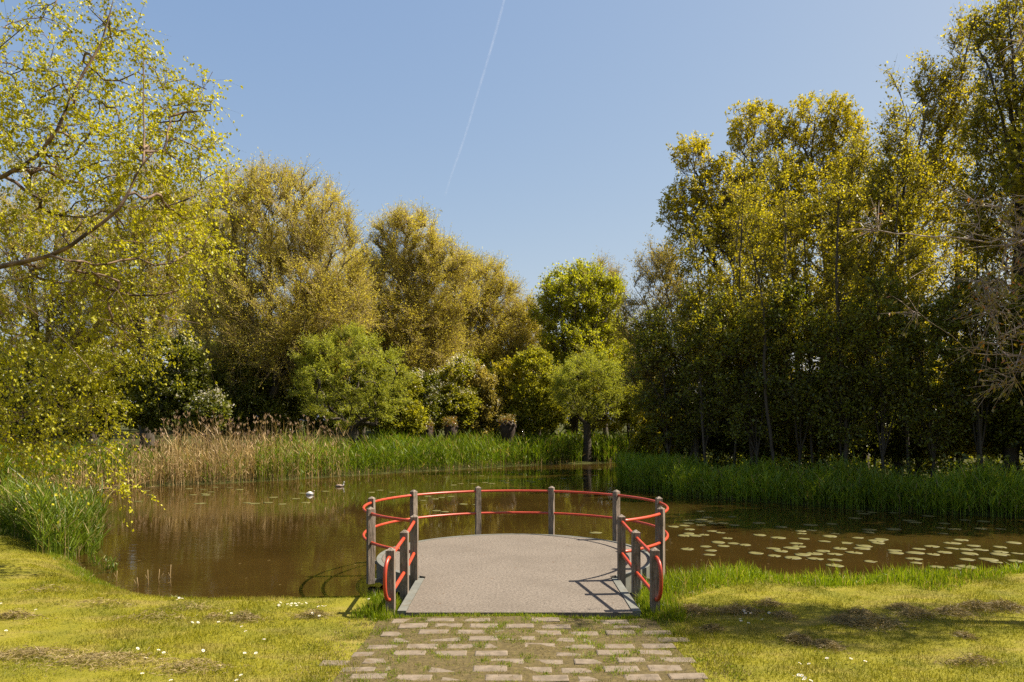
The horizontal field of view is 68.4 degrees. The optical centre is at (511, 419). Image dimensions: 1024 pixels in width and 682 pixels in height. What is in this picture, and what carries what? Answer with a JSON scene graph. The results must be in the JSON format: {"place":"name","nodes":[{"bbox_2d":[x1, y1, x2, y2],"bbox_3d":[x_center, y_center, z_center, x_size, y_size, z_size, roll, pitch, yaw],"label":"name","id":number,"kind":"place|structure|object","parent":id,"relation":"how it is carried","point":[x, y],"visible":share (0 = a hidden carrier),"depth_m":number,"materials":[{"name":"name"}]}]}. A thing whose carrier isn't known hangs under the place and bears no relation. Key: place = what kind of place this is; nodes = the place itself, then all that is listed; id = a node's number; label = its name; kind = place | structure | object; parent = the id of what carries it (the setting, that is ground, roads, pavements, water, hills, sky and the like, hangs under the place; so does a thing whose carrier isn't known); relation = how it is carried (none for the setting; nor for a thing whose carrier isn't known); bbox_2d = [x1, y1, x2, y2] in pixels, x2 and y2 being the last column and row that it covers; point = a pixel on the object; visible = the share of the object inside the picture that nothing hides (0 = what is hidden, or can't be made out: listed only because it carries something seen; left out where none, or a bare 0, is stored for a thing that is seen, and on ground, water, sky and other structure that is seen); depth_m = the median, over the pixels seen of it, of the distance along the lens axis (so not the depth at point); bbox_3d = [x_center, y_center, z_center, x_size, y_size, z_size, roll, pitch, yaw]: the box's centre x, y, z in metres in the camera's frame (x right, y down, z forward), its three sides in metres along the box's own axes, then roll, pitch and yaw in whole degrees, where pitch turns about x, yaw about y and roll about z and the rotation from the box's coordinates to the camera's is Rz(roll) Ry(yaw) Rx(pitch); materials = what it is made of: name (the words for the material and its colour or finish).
{"place":"outdoors","nodes":[
{"label":"outdoors","id":0,"kind":"place"},
{"bbox_2d":[0,463,1023,599],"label":"water","id":1,"kind":"structure","parent":0,"point":[225,540],"depth_m":19.73,"materials":[{"name":"brown liquid"}]},
{"bbox_2d":[362,486,668,618],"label":"viewing platform","id":2,"kind":"structure","parent":1,"relation":"on","point":[550,572],"depth_m":11.53,"materials":[{"name":"paint"}]},
{"bbox_2d":[0,421,1023,681],"bbox_3d":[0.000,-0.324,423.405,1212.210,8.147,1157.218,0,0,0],"label":"ground","id":3,"kind":"structure","parent":0,"point":[338,607],"depth_m":8.77,"materials":[{"name":"green plant"}]},
{"bbox_2d":[0,196,31,347],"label":"willow tree","id":4,"kind":"object","parent":3,"relation":"on","point":[11,310],"visible":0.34,"depth_m":53.21,"materials":[{"name":"green plant"}]},
{"bbox_2d":[0,147,112,436],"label":"willow tree","id":5,"kind":"object","parent":3,"relation":"on","point":[47,335],"visible":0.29,"depth_m":55.08,"materials":[{"name":"green plant"}]},
{"bbox_2d":[0,341,113,446],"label":"green bush","id":6,"kind":"object","parent":3,"relation":"on","point":[27,401],"visible":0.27,"depth_m":39.79,"materials":[{"name":"green plant"}]},
{"bbox_2d":[0,467,118,572],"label":"waterside reeds","id":7,"kind":"object","parent":3,"relation":"on","point":[71,532],"visible":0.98,"depth_m":15.51,"materials":[{"name":"green plant"}]},
{"bbox_2d":[13,329,125,427],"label":"woodland tree","id":8,"kind":"object","parent":3,"relation":"on","point":[59,376],"visible":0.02,"depth_m":75.44,"materials":[{"name":"green plant"}]},
{"bbox_2d":[32,201,161,440],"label":"willow tree","id":9,"kind":"object","parent":3,"relation":"on","point":[88,339],"visible":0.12,"depth_m":56.99,"materials":[{"name":"green plant"}]},
{"bbox_2d":[53,340,152,446],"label":"hawthorn tree","id":10,"kind":"object","parent":3,"relation":"on","point":[135,410],"visible":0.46,"depth_m":41.46,"materials":[{"name":"green plant"}]},
{"bbox_2d":[0,0,264,531],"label":"birch tree","id":11,"kind":"object","parent":3,"relation":"on","point":[145,149],"visible":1,"depth_m":11.92,"materials":[{"name":"green plant"}]},
{"bbox_2d":[63,154,219,445],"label":"willow tree","id":12,"kind":"object","parent":3,"relation":"on","point":[151,270],"visible":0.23,"depth_m":53.15,"materials":[{"name":"green plant"}]},
{"bbox_2d":[104,319,190,429],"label":"woodland tree","id":13,"kind":"object","parent":3,"relation":"on","point":[135,374],"visible":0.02,"depth_m":77.77,"materials":[{"name":"green plant"}]},
{"bbox_2d":[130,330,224,448],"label":"hawthorn tree","id":14,"kind":"object","parent":3,"relation":"on","point":[167,406],"visible":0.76,"depth_m":42.02,"materials":[{"name":"green plant"}]},
{"bbox_2d":[149,180,255,438],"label":"willow tree","id":15,"kind":"object","parent":3,"relation":"on","point":[204,261],"visible":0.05,"depth_m":63.12,"materials":[{"name":"green plant"}]},
{"bbox_2d":[181,384,235,448],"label":"hawthorn tree","id":16,"kind":"object","parent":3,"relation":"on","point":[216,403],"visible":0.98,"depth_m":40.52,"materials":[{"name":"green plant"}]},
{"bbox_2d":[177,208,289,435],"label":"willow tree","id":17,"kind":"object","parent":3,"relation":"on","point":[248,280],"visible":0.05,"depth_m":69.63,"materials":[{"name":"green plant"}]},
{"bbox_2d":[199,351,287,447],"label":"green bush","id":18,"kind":"object","parent":3,"relation":"on","point":[258,404],"visible":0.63,"depth_m":45.09,"materials":[{"name":"green plant"}]},
{"bbox_2d":[166,150,394,442],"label":"willow tree","id":19,"kind":"object","parent":3,"relation":"on","point":[318,289],"visible":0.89,"depth_m":45.61,"materials":[{"name":"green plant"}]},
{"bbox_2d":[243,346,324,438],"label":"green bush","id":20,"kind":"object","parent":3,"relation":"on","point":[293,400],"visible":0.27,"depth_m":48.98,"materials":[{"name":"green plant"}]},
{"bbox_2d":[0,409,615,491],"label":"dry reeds","id":21,"kind":"object","parent":3,"relation":"on","point":[214,456],"visible":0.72,"depth_m":34.28,"materials":[{"name":"beige plant"}]},
{"bbox_2d":[266,219,361,435],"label":"willow tree","id":22,"kind":"object","parent":3,"relation":"on","point":[347,253],"visible":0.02,"depth_m":71.34,"materials":[{"name":"green plant"}]},
{"bbox_2d":[0,425,660,486],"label":"green reeds","id":23,"kind":"object","parent":3,"relation":"on","point":[374,453],"visible":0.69,"depth_m":41.42,"materials":[{"name":"green plant"}]},
{"bbox_2d":[287,319,375,434],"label":"woodland tree","id":24,"kind":"object","parent":3,"relation":"on","point":[303,426],"visible":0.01,"depth_m":75.20,"materials":[{"name":"green plant"}]},
{"bbox_2d":[293,361,381,440],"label":"green bush","id":25,"kind":"object","parent":3,"relation":"on","point":[317,424],"visible":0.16,"depth_m":51.30,"materials":[{"name":"green plant"}]},
{"bbox_2d":[286,319,417,460],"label":"pollard willow","id":26,"kind":"object","parent":3,"relation":"on","point":[315,352],"visible":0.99,"depth_m":43.03,"materials":[{"name":"green plant"}]},
{"bbox_2d":[319,243,390,439],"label":"willow tree","id":27,"kind":"object","parent":3,"relation":"on","point":[346,375],"visible":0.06,"depth_m":65.33,"materials":[{"name":"green plant"}]},
{"bbox_2d":[340,356,408,436],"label":"green bush","id":28,"kind":"object","parent":3,"relation":"on","point":[365,374],"visible":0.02,"depth_m":55.46,"materials":[{"name":"green plant"}]},
{"bbox_2d":[373,363,431,438],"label":"hawthorn tree","id":29,"kind":"object","parent":3,"relation":"on","point":[412,419],"visible":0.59,"depth_m":46.44,"materials":[{"name":"green plant"}]},
{"bbox_2d":[346,195,487,444],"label":"willow tree","id":30,"kind":"object","parent":3,"relation":"on","point":[417,317],"visible":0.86,"depth_m":52.79,"materials":[{"name":"green plant"}]},
{"bbox_2d":[418,419,434,443],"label":"pollard stump","id":31,"kind":"object","parent":3,"relation":"on","point":[429,426],"visible":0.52,"depth_m":47.22,"materials":[{"name":"brown wood"}]},
{"bbox_2d":[411,367,447,422],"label":"hawthorn tree","id":32,"kind":"object","parent":3,"relation":"on","point":[430,398],"visible":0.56,"depth_m":49.02,"materials":[{"name":"green plant"}]},
{"bbox_2d":[442,416,457,442],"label":"pollard stump","id":33,"kind":"object","parent":3,"relation":"on","point":[450,424],"visible":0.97,"depth_m":47.72,"materials":[{"name":"brown wood"}]},
{"bbox_2d":[419,351,483,442],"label":"hawthorn tree","id":34,"kind":"object","parent":3,"relation":"on","point":[453,395],"visible":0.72,"depth_m":50.32,"materials":[{"name":"green plant"}]},
{"bbox_2d":[414,242,538,437],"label":"willow tree","id":35,"kind":"object","parent":3,"relation":"on","point":[487,337],"visible":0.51,"depth_m":58.91,"materials":[{"name":"green plant"}]},
{"bbox_2d":[455,358,504,438],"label":"hawthorn tree","id":36,"kind":"object","parent":3,"relation":"on","point":[482,375],"visible":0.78,"depth_m":51.38,"materials":[{"name":"green plant"}]},
{"bbox_2d":[443,349,521,427],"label":"green bush","id":37,"kind":"object","parent":3,"relation":"on","point":[501,384],"visible":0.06,"depth_m":56.35,"materials":[{"name":"green plant"}]},
{"bbox_2d":[477,355,528,439],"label":"green bush","id":38,"kind":"object","parent":3,"relation":"on","point":[503,375],"visible":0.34,"depth_m":53.39,"materials":[{"name":"green plant"}]},
{"bbox_2d":[496,413,516,461],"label":"pollard stump","id":39,"kind":"object","parent":3,"relation":"on","point":[508,426],"visible":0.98,"depth_m":47.65,"materials":[{"name":"brown wood"}]},
{"bbox_2d":[0,584,1023,681],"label":"dry grass","id":40,"kind":"structure","parent":3,"relation":"on","point":[847,619],"depth_m":8.71,"materials":[{"name":"green plant"}]},
{"bbox_2d":[3,436,1023,482],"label":"undergrowth","id":41,"kind":"object","parent":3,"relation":"on","point":[720,463],"visible":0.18,"depth_m":30.49,"materials":[{"name":"green plant"}]},
{"bbox_2d":[502,288,550,438],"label":"willow tree","id":42,"kind":"object","parent":3,"relation":"on","point":[536,327],"visible":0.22,"depth_m":61.19,"materials":[{"name":"green plant"}]},
{"bbox_2d":[502,344,570,443],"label":"green bush","id":43,"kind":"object","parent":3,"relation":"on","point":[536,402],"visible":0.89,"depth_m":52.02,"materials":[{"name":"green plant"}]},
{"bbox_2d":[519,344,600,437],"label":"woodland tree","id":44,"kind":"object","parent":3,"relation":"on","point":[580,423],"visible":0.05,"depth_m":75.19,"materials":[{"name":"green plant"}]},
{"bbox_2d":[520,253,632,435],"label":"maple tree","id":45,"kind":"object","parent":3,"relation":"on","point":[581,326],"visible":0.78,"depth_m":56.91,"materials":[{"name":"green plant"}]},
{"bbox_2d":[544,346,631,461],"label":"pollard willow","id":46,"kind":"object","parent":3,"relation":"on","point":[567,384],"visible":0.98,"depth_m":49.23,"materials":[{"name":"green plant"}]},
{"bbox_2d":[552,344,634,436],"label":"green bush","id":47,"kind":"object","parent":3,"relation":"on","point":[602,424],"visible":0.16,"depth_m":55.61,"materials":[{"name":"green plant"}]},
{"bbox_2d":[588,246,641,435],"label":"slender tree","id":48,"kind":"object","parent":3,"relation":"on","point":[611,271],"visible":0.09,"depth_m":65.70,"materials":[{"name":"green plant"}]},
{"bbox_2d":[597,325,672,436],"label":"woodland tree","id":49,"kind":"object","parent":3,"relation":"on","point":[614,431],"visible":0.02,"depth_m":78.37,"materials":[{"name":"green plant"}]},
{"bbox_2d":[610,384,659,450],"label":"green bush","id":50,"kind":"object","parent":3,"relation":"on","point":[624,419],"visible":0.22,"depth_m":50.56,"materials":[{"name":"green plant"}]},
{"bbox_2d":[617,300,713,457],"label":"young tree","id":51,"kind":"object","parent":3,"relation":"on","point":[687,435],"visible":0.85,"depth_m":34.16,"materials":[{"name":"green plant"}]},
{"bbox_2d":[602,229,728,464],"bbox_3d":[7.433,-3.214,35.964,6.451,11.644,4.501,0,0,0],"label":"grey willow","id":52,"kind":"object","parent":3,"relation":"on","point":[657,274],"visible":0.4,"depth_m":35.77,"materials":[{"name":"green plant"}]},
{"bbox_2d":[622,361,717,459],"bbox_3d":[8.043,-0.399,37.899,5.032,6.265,3.760,0,0,0],"label":"dark bush","id":53,"kind":"object","parent":3,"relation":"on","point":[641,438],"visible":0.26,"depth_m":37.42,"materials":[{"name":"green plant"}]},
{"bbox_2d":[646,130,757,458],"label":"ash tree","id":54,"kind":"object","parent":3,"relation":"on","point":[716,169],"visible":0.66,"depth_m":40.59,"materials":[{"name":"green plant"}]},
{"bbox_2d":[667,202,744,466],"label":"slender tree","id":55,"kind":"object","parent":3,"relation":"on","point":[693,301],"visible":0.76,"depth_m":31.87,"materials":[{"name":"green plant"}]},
{"bbox_2d":[660,281,756,464],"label":"young tree","id":56,"kind":"object","parent":3,"relation":"on","point":[687,346],"visible":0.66,"depth_m":32.12,"materials":[{"name":"green plant"}]},
{"bbox_2d":[668,386,748,466],"bbox_3d":[9.801,0.185,36.995,4.099,4.870,4.232,0,0,-42],"label":"dark bush","id":57,"kind":"object","parent":3,"relation":"on","point":[711,444],"visible":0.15,"depth_m":36.10,"materials":[{"name":"green plant"}]},
{"bbox_2d":[669,260,758,462],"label":"thin tree","id":58,"kind":"object","parent":3,"relation":"on","point":[696,447],"visible":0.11,"depth_m":34.87,"materials":[{"name":"green plant"}]},
{"bbox_2d":[703,178,765,467],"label":"slender tree","id":59,"kind":"object","parent":3,"relation":"on","point":[729,215],"visible":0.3,"depth_m":34.21,"materials":[{"name":"green plant"}]},
{"bbox_2d":[714,190,777,464],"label":"slender tree","id":60,"kind":"object","parent":3,"relation":"on","point":[746,252],"visible":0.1,"depth_m":36.99,"materials":[{"name":"green plant"}]},
{"bbox_2d":[719,158,790,469],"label":"slender tree","id":61,"kind":"object","parent":3,"relation":"on","point":[760,180],"visible":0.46,"depth_m":31.82,"materials":[{"name":"green plant"}]},
{"bbox_2d":[703,292,808,464],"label":"young tree","id":62,"kind":"object","parent":3,"relation":"on","point":[738,409],"visible":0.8,"depth_m":30.87,"materials":[{"name":"green plant"}]},
{"bbox_2d":[715,367,796,464],"bbox_3d":[11.816,-0.060,35.056,4.635,5.235,3.953,0,0,0],"label":"dark bush","id":63,"kind":"object","parent":3,"relation":"on","point":[762,447],"visible":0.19,"depth_m":34.38,"materials":[{"name":"green plant"}]},
{"bbox_2d":[729,136,783,463],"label":"slender tree","id":64,"kind":"object","parent":3,"relation":"on","point":[753,146],"visible":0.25,"depth_m":35.44,"materials":[{"name":"green plant"}]},
{"bbox_2d":[711,96,817,461],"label":"ash tree","id":65,"kind":"object","parent":3,"relation":"on","point":[768,119],"visible":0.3,"depth_m":41.49,"materials":[{"name":"green plant"}]},
{"bbox_2d":[734,194,818,472],"bbox_3d":[10.606,-3.192,30.060,2.728,11.569,3.025,0,0,-39],"label":"slender tree","id":66,"kind":"object","parent":3,"relation":"on","point":[763,331],"visible":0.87,"depth_m":29.98,"materials":[{"name":"green plant"}]},
{"bbox_2d":[747,142,813,469],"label":"slender tree","id":67,"kind":"object","parent":3,"relation":"on","point":[787,166],"visible":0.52,"depth_m":33.64,"materials":[{"name":"green plant"}]},
{"bbox_2d":[756,199,834,463],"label":"slender tree","id":68,"kind":"object","parent":3,"relation":"on","point":[792,231],"visible":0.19,"depth_m":35.73,"materials":[{"name":"green plant"}]},
{"bbox_2d":[746,274,852,471],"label":"young tree","id":69,"kind":"object","parent":3,"relation":"on","point":[801,408],"visible":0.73,"depth_m":29.63,"materials":[{"name":"green plant"}]},
{"bbox_2d":[760,363,849,468],"bbox_3d":[13.534,-0.056,33.555,4.914,5.115,3.897,0,0,0],"label":"dark bush","id":70,"kind":"object","parent":3,"relation":"on","point":[791,451],"visible":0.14,"depth_m":32.90,"materials":[{"name":"green plant"}]},
{"bbox_2d":[778,159,846,466],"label":"slender tree","id":71,"kind":"object","parent":3,"relation":"on","point":[804,233],"visible":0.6,"depth_m":30.19,"materials":[{"name":"green plant"}]},
{"bbox_2d":[611,445,1023,517],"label":"bank reeds","id":72,"kind":"object","parent":3,"relation":"on","point":[953,489],"visible":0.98,"depth_m":24.80,"materials":[{"name":"green plant"}]},
{"bbox_2d":[767,90,877,456],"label":"ash tree","id":73,"kind":"object","parent":3,"relation":"on","point":[830,126],"visible":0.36,"depth_m":41.39,"materials":[{"name":"green plant"}]},
{"bbox_2d":[811,215,862,461],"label":"slender tree","id":74,"kind":"object","parent":3,"relation":"on","point":[825,242],"visible":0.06,"depth_m":38.00,"materials":[{"name":"green plant"}]},
{"bbox_2d":[787,298,896,468],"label":"young tree","id":75,"kind":"object","parent":3,"relation":"on","point":[865,413],"visible":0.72,"depth_m":28.94,"materials":[{"name":"green plant"}]},
{"bbox_2d":[814,146,872,464],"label":"slender tree","id":76,"kind":"object","parent":3,"relation":"on","point":[849,177],"visible":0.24,"depth_m":34.98,"materials":[{"name":"green plant"}]},
{"bbox_2d":[811,153,884,469],"bbox_3d":[12.974,-3.824,29.041,3.056,12.856,2.650,0,0,0],"label":"slender tree","id":77,"kind":"object","parent":3,"relation":"on","point":[838,194],"visible":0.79,"depth_m":28.95,"materials":[{"name":"green plant"}]},
{"bbox_2d":[816,244,892,364],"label":"leaning tree","id":78,"kind":"object","parent":3,"relation":"on","point":[844,266],"visible":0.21,"depth_m":30.90,"materials":[{"name":"green plant"}]},
{"bbox_2d":[809,365,905,467],"bbox_3d":[14.834,-0.056,32.065,4.542,5.122,3.856,0,0,0],"label":"dark bush","id":79,"kind":"object","parent":3,"relation":"on","point":[864,453],"visible":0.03,"depth_m":31.38,"materials":[{"name":"green plant"}]},
{"bbox_2d":[811,127,911,466],"bbox_3d":[16.135,-5.645,35.092,4.823,16.132,4.697,0,0,44],"label":"alder tree","id":80,"kind":"object","parent":3,"relation":"on","point":[863,150],"visible":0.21,"depth_m":34.77,"materials":[{"name":"green plant"}]},
{"bbox_2d":[832,159,906,466],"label":"slender tree","id":81,"kind":"object","parent":3,"relation":"on","point":[869,171],"visible":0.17,"depth_m":31.06,"materials":[{"name":"green plant"}]},
{"bbox_2d":[829,266,943,475],"bbox_3d":[14.299,-1.708,28.557,4.105,8.639,3.604,0,0,0],"label":"young tree","id":82,"kind":"object","parent":3,"relation":"on","point":[881,322],"visible":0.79,"depth_m":28.20,"materials":[{"name":"green plant"}]},
{"bbox_2d":[842,57,955,477],"bbox_3d":[15.932,-6.092,30.974,3.981,17.195,4.055,0,0,45],"label":"alder tree","id":83,"kind":"object","parent":3,"relation":"on","point":[889,150],"visible":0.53,"depth_m":30.68,"materials":[{"name":"green plant"}]},
{"bbox_2d":[871,150,948,480],"bbox_3d":[15.290,-3.947,28.980,3.076,13.039,2.824,0,0,0],"label":"slender tree","id":84,"kind":"object","parent":3,"relation":"on","point":[896,217],"visible":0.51,"depth_m":28.84,"materials":[{"name":"green plant"}]},
{"bbox_2d":[867,370,954,477],"bbox_3d":[16.595,0.185,30.986,4.199,4.588,3.846,0,0,22],"label":"dark bush","id":85,"kind":"object","parent":3,"relation":"on","point":[899,442],"visible":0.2,"depth_m":30.35,"materials":[{"name":"green plant"}]},
{"bbox_2d":[835,8,1023,411],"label":"bare twig tree","id":86,"kind":"object","parent":3,"relation":"on","point":[991,300],"visible":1,"depth_m":9.40,"materials":[{"name":"brown plant"}]},
{"bbox_2d":[881,295,999,476],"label":"young tree","id":87,"kind":"object","parent":3,"relation":"on","point":[945,401],"visible":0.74,"depth_m":27.58,"materials":[{"name":"green plant"}]},
{"bbox_2d":[886,2,997,472],"bbox_3d":[18.732,-7.906,32.866,4.813,20.605,3.738,0,0,0],"label":"wood birch","id":88,"kind":"object","parent":3,"relation":"on","point":[942,99],"visible":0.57,"depth_m":32.68,"materials":[{"name":"green plant"}]},
{"bbox_2d":[905,134,979,362],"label":"woodland tree","id":89,"kind":"object","parent":3,"relation":"on","point":[969,167],"visible":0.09,"depth_m":46.59,"materials":[{"name":"green plant"}]},
{"bbox_2d":[924,127,985,469],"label":"slender tree","id":90,"kind":"object","parent":3,"relation":"on","point":[954,145],"visible":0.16,"depth_m":32.39,"materials":[{"name":"green plant"}]},
{"bbox_2d":[904,353,1020,473],"bbox_3d":[17.699,-0.201,29.458,4.588,5.431,3.927,0,0,0],"label":"dark bush","id":91,"kind":"object","parent":3,"relation":"on","point":[968,449],"visible":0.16,"depth_m":28.61,"materials":[{"name":"green plant"}]},
{"bbox_2d":[921,256,1023,470],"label":"young tree","id":92,"kind":"object","parent":3,"relation":"on","point":[944,303],"visible":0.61,"depth_m":27.03,"materials":[{"name":"green plant"}]},
{"bbox_2d":[936,0,1023,479],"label":"alder tree","id":93,"kind":"object","parent":3,"relation":"on","point":[991,124],"visible":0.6,"depth_m":27.75,"materials":[{"name":"green plant"}]},
{"bbox_2d":[946,137,1023,482],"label":"slender tree","id":94,"kind":"object","parent":3,"relation":"on","point":[975,175],"visible":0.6,"depth_m":26.93,"materials":[{"name":"green plant"}]},
{"bbox_2d":[963,364,1023,464],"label":"dark bush","id":95,"kind":"object","parent":3,"relation":"on","point":[1001,433],"visible":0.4,"depth_m":27.57,"materials":[{"name":"green plant"}]},
{"bbox_2d":[964,124,1022,284],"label":"woodland tree","id":96,"kind":"object","parent":3,"relation":"on","point":[999,266],"visible":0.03,"depth_m":46.14,"materials":[{"name":"green plant"}]},
{"bbox_2d":[973,57,1023,318],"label":"alder tree","id":97,"kind":"object","parent":3,"relation":"on","point":[1011,157],"visible":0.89,"depth_m":23.53,"materials":[{"name":"green plant"}]},
{"bbox_2d":[982,286,1023,448],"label":"young tree","id":98,"kind":"object","parent":3,"relation":"on","point":[1020,410],"visible":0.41,"depth_m":26.62,"materials":[{"name":"green plant"}]},
{"bbox_2d":[0,0,1023,419],"label":"sky","id":99,"kind":"structure","parent":0,"point":[539,130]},
{"bbox_2d":[319,616,707,681],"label":"path","id":100,"kind":"structure","parent":0,"point":[556,678],"depth_m":7.71,"materials":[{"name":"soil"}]},
{"bbox_2d":[43,546,1023,681],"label":"bank grass","id":101,"kind":"structure","parent":0,"point":[677,582],"depth_m":10.48,"materials":[{"name":"green plant"}]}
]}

